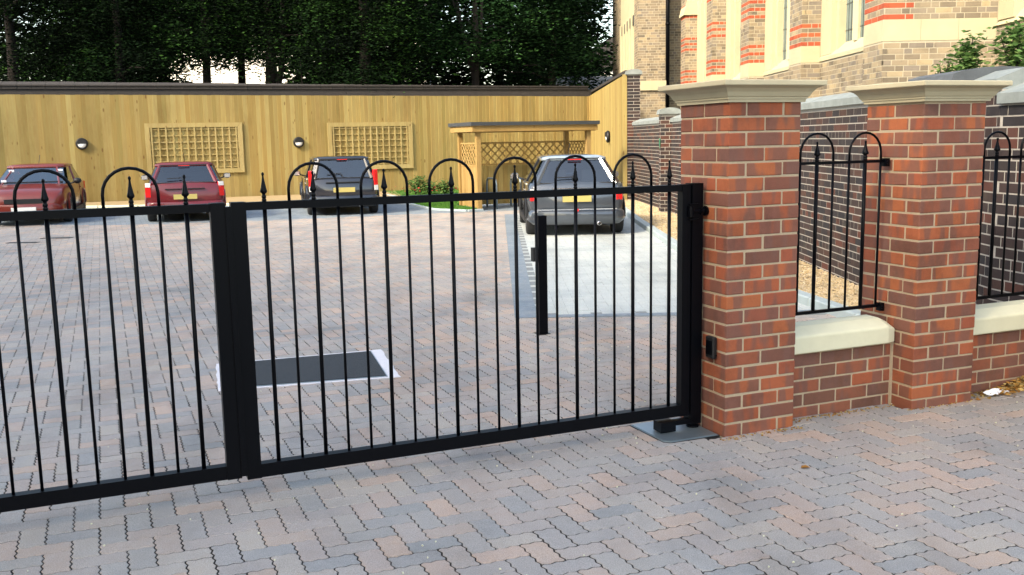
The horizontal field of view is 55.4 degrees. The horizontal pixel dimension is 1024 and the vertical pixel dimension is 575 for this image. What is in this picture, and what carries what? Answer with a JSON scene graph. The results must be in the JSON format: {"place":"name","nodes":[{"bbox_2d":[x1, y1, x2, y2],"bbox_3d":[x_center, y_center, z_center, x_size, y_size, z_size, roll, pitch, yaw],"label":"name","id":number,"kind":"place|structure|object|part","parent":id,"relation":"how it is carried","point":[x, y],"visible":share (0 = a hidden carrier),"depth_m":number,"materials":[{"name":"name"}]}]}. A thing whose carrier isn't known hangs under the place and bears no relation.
{"place":"outdoors","nodes":[
{"label":"outdoors","id":0,"kind":"place"},
{"bbox_2d":[0,0,612,85],"label":"sky","id":1,"kind":"structure","parent":0,"point":[611,20],"materials":[{"name":"white"}]},
{"bbox_2d":[386,187,476,209],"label":"lawn","id":2,"kind":"structure","parent":0,"point":[444,205],"depth_m":23.89,"materials":[{"name":"plant"}]},
{"bbox_2d":[408,175,424,194],"bbox_3d":[-2.736,-2.940,28.028,0.724,0.583,0.726,-5,9,-22],"label":"flower shrub","id":3,"kind":"object","parent":2,"relation":"on","point":[417,183],"visible":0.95,"depth_m":28.02,"materials":[{"name":"green plant"}]},
{"bbox_2d":[395,179,439,193],"bbox_3d":[-2.460,-2.898,28.096,1.866,0.472,0.794,-1,9,0],"label":"flower shrub","id":4,"kind":"object","parent":2,"relation":"on","point":[426,189],"visible":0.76,"depth_m":28.02,"materials":[{"name":"green plant"}]},
{"bbox_2d":[416,180,458,193],"bbox_3d":[-1.925,-2.889,28.000,1.663,0.462,0.856,-1,9,0],"label":"flower shrub","id":5,"kind":"object","parent":2,"relation":"on","point":[443,187],"visible":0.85,"depth_m":27.94,"materials":[{"name":"green plant"}]},
{"bbox_2d":[0,324,1017,574],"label":"grit","id":6,"kind":"object","parent":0,"point":[532,456],"visible":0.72,"depth_m":4.38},
{"bbox_2d":[0,203,1023,574],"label":"paving","id":7,"kind":"structure","parent":0,"point":[562,503],"depth_m":5.03,"materials":[{"name":"grey stone"}]},
{"bbox_2d":[0,155,86,222],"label":"parked car","id":8,"kind":"object","parent":7,"relation":"on","point":[58,190],"visible":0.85,"depth_m":20.62,"materials":[{"name":"red paint"}]},
{"bbox_3d":[-10.585,-2.517,21.848,1.451,0.365,2.700,-4,9,-17],"label":"window glass","id":9,"kind":"part","parent":8,"relation":"part of","materials":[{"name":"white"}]},
{"bbox_2d":[86,203,228,207],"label":"fence kerb","id":10,"kind":"structure","parent":7,"relation":"on","point":[110,206],"depth_m":25.23,"materials":[{"name":"concrete"}]},
{"bbox_2d":[106,40,222,82],"bbox_3d":[-11.446,-5.697,32.603,4.262,5.026,2.051,-1,9,0],"label":"straggly shrub","id":11,"kind":"object","parent":7,"relation":"on","point":[179,68],"visible":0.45,"depth_m":32.34,"materials":[{"name":"green plant"}]},
{"bbox_2d":[141,152,230,220],"bbox_3d":[-7.272,-2.312,21.789,1.950,1.406,3.886,-4,9,-17],"label":"parked car","id":12,"kind":"object","parent":7,"relation":"on","point":[204,185],"visible":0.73,"depth_m":20.20,"materials":[{"name":"red paint"}]},
{"bbox_3d":[-7.129,-2.502,21.281,1.451,0.355,2.650,-4,9,-17],"label":"window glass","id":13,"kind":"part","parent":12,"relation":"part of","materials":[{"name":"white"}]},
{"bbox_2d":[86,191,399,205],"bbox_3d":[-9.168,-2.152,25.653,13.730,0.050,5.403,-4,9,-20],"label":"planting bed","id":14,"kind":"object","parent":7,"relation":"on","point":[250,198],"depth_m":27.36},
{"bbox_2d":[0,94,588,201],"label":"timber fence","id":15,"kind":"object","parent":7,"relation":"on","point":[54,128],"visible":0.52,"depth_m":29.05,"materials":[{"name":"yellow wood"}]},
{"bbox_2d":[75,138,87,149],"bbox_3d":[-11.998,-4.007,27.204,0.330,0.330,0.108,-4,9,-21],"label":"bulkhead lamp","id":16,"kind":"object","parent":15,"relation":"attached to","point":[81,143],"visible":1,"depth_m":27.17,"materials":[{"name":"black plastic"}]},
{"bbox_2d":[144,122,244,174],"bbox_3d":[-9.202,-4.047,28.358,2.701,1.459,0.050,-4,9,-21],"label":"trellis panel","id":17,"kind":"object","parent":15,"relation":"attached to","point":[236,125],"visible":0.88,"depth_m":28.33,"materials":[{"name":"brown wood"}]},
{"bbox_2d":[293,137,303,147],"bbox_3d":[-6.425,-4.376,29.401,0.330,0.330,0.108,-4,9,-21],"label":"bulkhead lamp","id":18,"kind":"object","parent":15,"relation":"attached to","point":[298,142],"visible":1,"depth_m":29.36,"materials":[{"name":"black plastic"}]},
{"bbox_2d":[327,122,413,168],"bbox_3d":[-4.370,-4.396,30.260,2.673,1.441,0.052,-5,9,-21],"label":"trellis panel","id":19,"kind":"object","parent":15,"relation":"attached to","point":[368,125],"visible":0.81,"depth_m":30.30,"materials":[{"name":"brown wood"}]},
{"bbox_2d":[234,36,356,83],"bbox_3d":[-7.249,-5.763,32.504,4.390,5.027,1.992,-1,9,0],"label":"straggly shrub","id":20,"kind":"object","parent":7,"relation":"on","point":[283,73],"visible":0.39,"depth_m":32.16,"materials":[{"name":"green plant"}]},
{"bbox_2d":[0,81,592,95],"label":"wall","id":21,"kind":"structure","parent":7,"relation":"on","point":[76,88],"depth_m":29.07,"materials":[{"name":"tile"}]},
{"bbox_2d":[216,349,400,390],"bbox_3d":[-1.428,0.570,6.760,1.200,0.026,0.914,-4,9,-16],"label":"manhole cover","id":22,"kind":"object","parent":7,"relation":"on","point":[286,371],"visible":0.63,"depth_m":6.71,"materials":[{"name":"metal"}]},
{"bbox_2d":[294,151,379,214],"bbox_3d":[-4.112,-2.551,22.804,1.910,1.456,3.886,-3,9,-15],"label":"parked car","id":23,"kind":"object","parent":7,"relation":"on","point":[347,170],"visible":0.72,"depth_m":21.17,"materials":[{"name":"blue paint"}]},
{"bbox_3d":[-3.980,-2.736,22.262,1.414,0.405,2.610,-3,9,-15],"label":"window glass","id":24,"kind":"part","parent":23,"relation":"part of","materials":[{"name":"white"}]},
{"bbox_2d":[387,194,483,211],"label":"lawn kerb","id":25,"kind":"structure","parent":7,"relation":"on","point":[439,209],"depth_m":21.99,"materials":[{"name":"concrete"}]},
{"bbox_2d":[486,177,497,208],"bbox_3d":[-0.465,-2.171,22.365,0.048,0.704,0.648,-5,9,-22],"label":"cycle stand","id":26,"kind":"object","parent":7,"relation":"on","point":[488,178],"visible":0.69,"depth_m":22.38,"materials":[{"name":"metal"}]},
{"bbox_2d":[510,178,520,205],"bbox_3d":[0.089,-2.216,22.592,0.048,0.704,0.648,-5,9,-22],"label":"cycle stand","id":27,"kind":"object","parent":7,"relation":"on","point":[511,190],"visible":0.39,"depth_m":22.83,"materials":[{"name":"metal"}]},
{"bbox_2d":[448,121,599,208],"bbox_3d":[0.288,-2.858,22.666,3.160,1.945,1.530,-5,9,-22],"label":"cycle shelter","id":28,"kind":"object","parent":7,"relation":"on","point":[481,173],"visible":0.68,"depth_m":22.53,"materials":[{"name":"brown wood"}]},
{"bbox_2d":[531,215,549,334],"bbox_3d":[0.223,-0.074,7.785,0.130,1.002,0.104,-5,9,-22],"label":"stop post","id":29,"kind":"object","parent":7,"relation":"on","point":[542,271],"visible":0.77,"depth_m":7.75,"materials":[{"name":"black metal"}]},
{"bbox_2d":[510,143,625,233],"bbox_3d":[0.968,-1.807,17.187,1.970,1.477,3.455,-1,9,-2],"label":"parked car","id":30,"kind":"object","parent":7,"relation":"on","point":[544,166],"visible":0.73,"depth_m":15.64,"materials":[{"name":"grey paint"}]},
{"bbox_3d":[0.978,-2.025,16.748,1.469,0.385,2.350,-1,9,-2],"label":"window glass","id":31,"kind":"part","parent":30,"relation":"part of","materials":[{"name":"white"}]},
{"bbox_2d":[589,74,626,199],"bbox_3d":[2.683,-4.296,28.230,0.105,3.030,9.855,-1,9,0],"label":"timber fence","id":32,"kind":"object","parent":7,"relation":"on","point":[608,106],"visible":0.62,"depth_m":25.74,"materials":[{"name":"yellow wood"}]},
{"bbox_2d":[605,131,609,142],"bbox_3d":[2.588,-4.104,26.540,0.108,0.330,0.330,-1,9,0],"label":"bulkhead lamp","id":33,"kind":"object","parent":32,"relation":"attached to","point":[607,135],"visible":1,"depth_m":26.42,"materials":[{"name":"black plastic"}]},
{"bbox_2d":[591,70,626,93],"bbox_3d":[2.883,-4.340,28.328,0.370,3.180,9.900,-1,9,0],"label":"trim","id":34,"kind":"structure","parent":32,"relation":"on","point":[604,84],"depth_m":27.49,"materials":[{"name":"wood"}]},
{"bbox_2d":[625,69,642,199],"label":"wall pier","id":35,"kind":"structure","parent":7,"relation":"on","point":[633,95],"depth_m":23.20,"materials":[{"name":"brick"}]},
{"bbox_2d":[656,107,680,211],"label":"wall pier","id":36,"kind":"structure","parent":7,"relation":"on","point":[665,123],"depth_m":19.28,"materials":[{"name":"brick"}]},
{"bbox_2d":[629,417,719,442],"bbox_3d":[0.861,0.732,5.194,0.331,0.087,0.368,-5,9,-22],"label":"gate motor","id":37,"kind":"object","parent":7,"relation":"on","point":[673,430],"visible":0.88,"depth_m":5.14,"materials":[{"name":"metal"}]},
{"bbox_2d":[658,79,827,437],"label":"brick pier","id":38,"kind":"structure","parent":7,"relation":"on","point":[740,140],"depth_m":5.02,"materials":[{"name":"brick"}]},
{"bbox_2d":[684,183,708,423],"bbox_3d":[0.968,0.092,5.141,0.125,1.279,0.098,-5,9,-22],"label":"hinge post","id":39,"kind":"object","parent":38,"relation":"attached to","point":[697,210],"visible":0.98,"depth_m":5.11,"materials":[{"name":"black metal"}]},
{"bbox_2d":[225,153,690,479],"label":"driveway gate","id":40,"kind":"structure","parent":39,"relation":"attached to","point":[253,466],"depth_m":4.61,"materials":[{"name":"black metal"}]},
{"bbox_2d":[0,166,241,512],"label":"driveway gate","id":41,"kind":"structure","parent":40,"relation":"attached to","point":[228,469],"depth_m":4.09,"materials":[{"name":"black metal"}]},
{"bbox_2d":[705,335,716,358],"bbox_3d":[1.041,0.312,5.093,0.029,0.115,0.081,-5,9,-22],"label":"photocell","id":42,"kind":"object","parent":38,"relation":"attached to","point":[711,347],"visible":1,"depth_m":5.07,"materials":[{"name":"black plastic"}]},
{"bbox_2d":[625,200,860,309],"bbox_3d":[2.938,-0.822,15.005,1.183,0.030,17.500,-1,9,0],"label":"gravel strip","id":43,"kind":"object","parent":7,"relation":"on","point":[659,218],"visible":0.3,"depth_m":10.24,"materials":[{"name":"beige gravel"}]},
{"bbox_2d":[625,207,860,317],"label":"kerb","id":44,"kind":"structure","parent":7,"relation":"on","point":[804,297],"depth_m":8.96,"materials":[{"name":"concrete"}]},
{"bbox_2d":[613,0,1023,118],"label":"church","id":45,"kind":"structure","parent":7,"relation":"on","point":[839,46],"depth_m":16.91,"materials":[{"name":"brick"}]},
{"bbox_2d":[632,67,1023,304],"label":"boundary wall","id":46,"kind":"structure","parent":7,"relation":"on","point":[839,121],"depth_m":9.88,"materials":[{"name":"brick"}]},
{"bbox_2d":[793,314,894,417],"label":"wall","id":47,"kind":"structure","parent":7,"relation":"on","point":[842,364],"depth_m":5.47,"materials":[{"name":"brick"}]},
{"bbox_2d":[720,388,1023,440],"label":"wall debris","id":48,"kind":"object","parent":7,"relation":"on","point":[784,429],"depth_m":5.41,"materials":[{"name":"brown plant"}]},
{"bbox_2d":[845,80,1012,408],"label":"brick pier","id":49,"kind":"structure","parent":7,"relation":"on","point":[929,134],"depth_m":5.47,"materials":[{"name":"brick"}]},
{"bbox_2d":[795,131,889,315],"bbox_3d":[1.770,-0.348,5.435,0.779,1.025,0.050,-4,9,-20],"label":"railing","id":50,"kind":"object","parent":49,"relation":"attached to","point":[881,161],"visible":0.99,"depth_m":5.45,"materials":[{"name":"black metal"}]},
{"bbox_2d":[930,55,956,73],"bbox_3d":[4.673,-2.281,10.572,0.339,0.467,0.300,-1,9,0],"label":"shrub","id":51,"kind":"object","parent":7,"relation":"on","point":[946,69],"visible":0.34,"depth_m":10.53,"materials":[{"name":"green plant"}]},
{"bbox_2d":[908,66,1020,81],"bbox_3d":[3.578,-0.647,7.615,0.780,2.060,0.768,-1,9,-2],"label":"pillar cap","id":52,"kind":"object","parent":7,"relation":"on","point":[972,74],"depth_m":7.09,"materials":[{"name":"stone"}]},
{"bbox_2d":[946,30,992,70],"bbox_3d":[4.778,-2.344,10.231,0.468,0.690,0.536,-1,9,0],"label":"shrub","id":53,"kind":"object","parent":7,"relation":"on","point":[970,60],"visible":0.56,"depth_m":10.15,"materials":[{"name":"green plant"}]},
{"bbox_2d":[966,376,1023,400],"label":"leaf litter","id":54,"kind":"object","parent":7,"relation":"on","point":[1016,385],"visible":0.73,"depth_m":5.83,"materials":[{"name":"brown plant"}]},
{"bbox_2d":[983,388,1008,395],"bbox_3d":[2.870,0.616,5.780,0.168,0.022,0.062,-6,10,-28],"label":"tissue","id":55,"kind":"object","parent":7,"relation":"on","point":[993,391],"visible":0.98,"depth_m":5.78,"materials":[{"name":"paper"}]},
{"bbox_2d":[970,300,1023,393],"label":"wall","id":56,"kind":"structure","parent":7,"relation":"on","point":[998,346],"depth_m":5.84,"materials":[{"name":"brick"}]},
{"bbox_2d":[976,131,1023,299],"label":"railing","id":57,"kind":"object","parent":56,"relation":"on","point":[997,157],"visible":0.96,"depth_m":5.92,"materials":[{"name":"black metal"}]},
{"bbox_2d":[979,16,1023,66],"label":"shrub","id":58,"kind":"object","parent":7,"relation":"on","point":[1014,49],"visible":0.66,"depth_m":9.91,"materials":[{"name":"green plant"}]},
{"label":"ground","id":59,"kind":"structure","parent":0,"visible":0},
{"bbox_2d":[0,0,69,81],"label":"background tree","id":60,"kind":"object","parent":59,"relation":"on","point":[2,43],"visible":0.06,"depth_m":39.60,"materials":[{"name":"green plant"}]},
{"bbox_2d":[0,0,124,81],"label":"conifer tree","id":61,"kind":"object","parent":59,"relation":"on","point":[9,9],"visible":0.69,"depth_m":31.92,"materials":[{"name":"green plant"}]},
{"bbox_2d":[0,0,189,81],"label":"background tree","id":62,"kind":"object","parent":59,"relation":"on","point":[24,52],"visible":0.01,"depth_m":39.15,"materials":[{"name":"green plant"}]},
{"bbox_2d":[25,0,195,82],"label":"background tree","id":63,"kind":"object","parent":59,"relation":"on","point":[184,79],"visible":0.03,"depth_m":36.96,"materials":[{"name":"green plant"}]},
{"bbox_2d":[10,0,211,88],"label":"conifer tree","id":64,"kind":"object","parent":59,"relation":"on","point":[120,73],"visible":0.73,"depth_m":31.98,"materials":[{"name":"green plant"}]},
{"bbox_2d":[120,0,278,82],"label":"conifer tree","id":65,"kind":"object","parent":59,"relation":"on","point":[206,56],"visible":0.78,"depth_m":32.37,"materials":[{"name":"green plant"}]},
{"bbox_2d":[135,0,294,82],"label":"background tree","id":66,"kind":"object","parent":59,"relation":"on","point":[240,79],"visible":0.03,"depth_m":38.06,"materials":[{"name":"green plant"}]},
{"bbox_2d":[165,0,341,83],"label":"conifer tree","id":67,"kind":"object","parent":59,"relation":"on","point":[270,29],"visible":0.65,"depth_m":32.94,"materials":[{"name":"green plant"}]},
{"bbox_2d":[156,4,436,83],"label":"rendered house","id":68,"kind":"structure","parent":59,"relation":"on","point":[226,77],"depth_m":60.66,"materials":[{"name":"tile"}]},
{"bbox_2d":[239,0,417,84],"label":"background tree","id":69,"kind":"object","parent":59,"relation":"on","point":[296,78],"visible":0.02,"depth_m":36.56,"materials":[{"name":"green plant"}]},
{"bbox_2d":[260,0,467,97],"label":"conifer tree","id":70,"kind":"object","parent":59,"relation":"on","point":[366,26],"visible":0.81,"depth_m":31.41,"materials":[{"name":"green plant"}]},
{"bbox_2d":[374,0,485,84],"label":"background tree","id":71,"kind":"object","parent":59,"relation":"on","point":[437,71],"visible":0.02,"depth_m":40.02,"materials":[{"name":"green plant"}]},
{"bbox_2d":[385,0,573,85],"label":"broadleaf tree","id":72,"kind":"object","parent":59,"relation":"on","point":[476,48],"visible":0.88,"depth_m":33.38,"materials":[{"name":"green plant"}]},
{"bbox_2d":[420,0,595,85],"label":"background tree","id":73,"kind":"object","parent":59,"relation":"on","point":[497,80],"visible":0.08,"depth_m":40.37,"materials":[{"name":"green plant"}]},
{"bbox_2d":[478,0,619,89],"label":"broadleaf tree","id":74,"kind":"object","parent":59,"relation":"on","point":[552,71],"visible":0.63,"depth_m":34.76,"materials":[{"name":"green plant"}]},
{"bbox_2d":[518,0,612,85],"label":"background tree","id":75,"kind":"object","parent":59,"relation":"on","point":[603,31],"visible":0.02,"depth_m":44.71,"materials":[{"name":"green plant"}]},
{"bbox_2d":[556,76,612,88],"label":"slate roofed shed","id":76,"kind":"structure","parent":59,"relation":"on","point":[600,79],"depth_m":41.29,"materials":[{"name":"stone"}]},
{"bbox_2d":[596,38,612,75],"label":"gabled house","id":77,"kind":"structure","parent":59,"relation":"on","point":[606,48],"depth_m":58.34,"materials":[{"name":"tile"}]}
]}

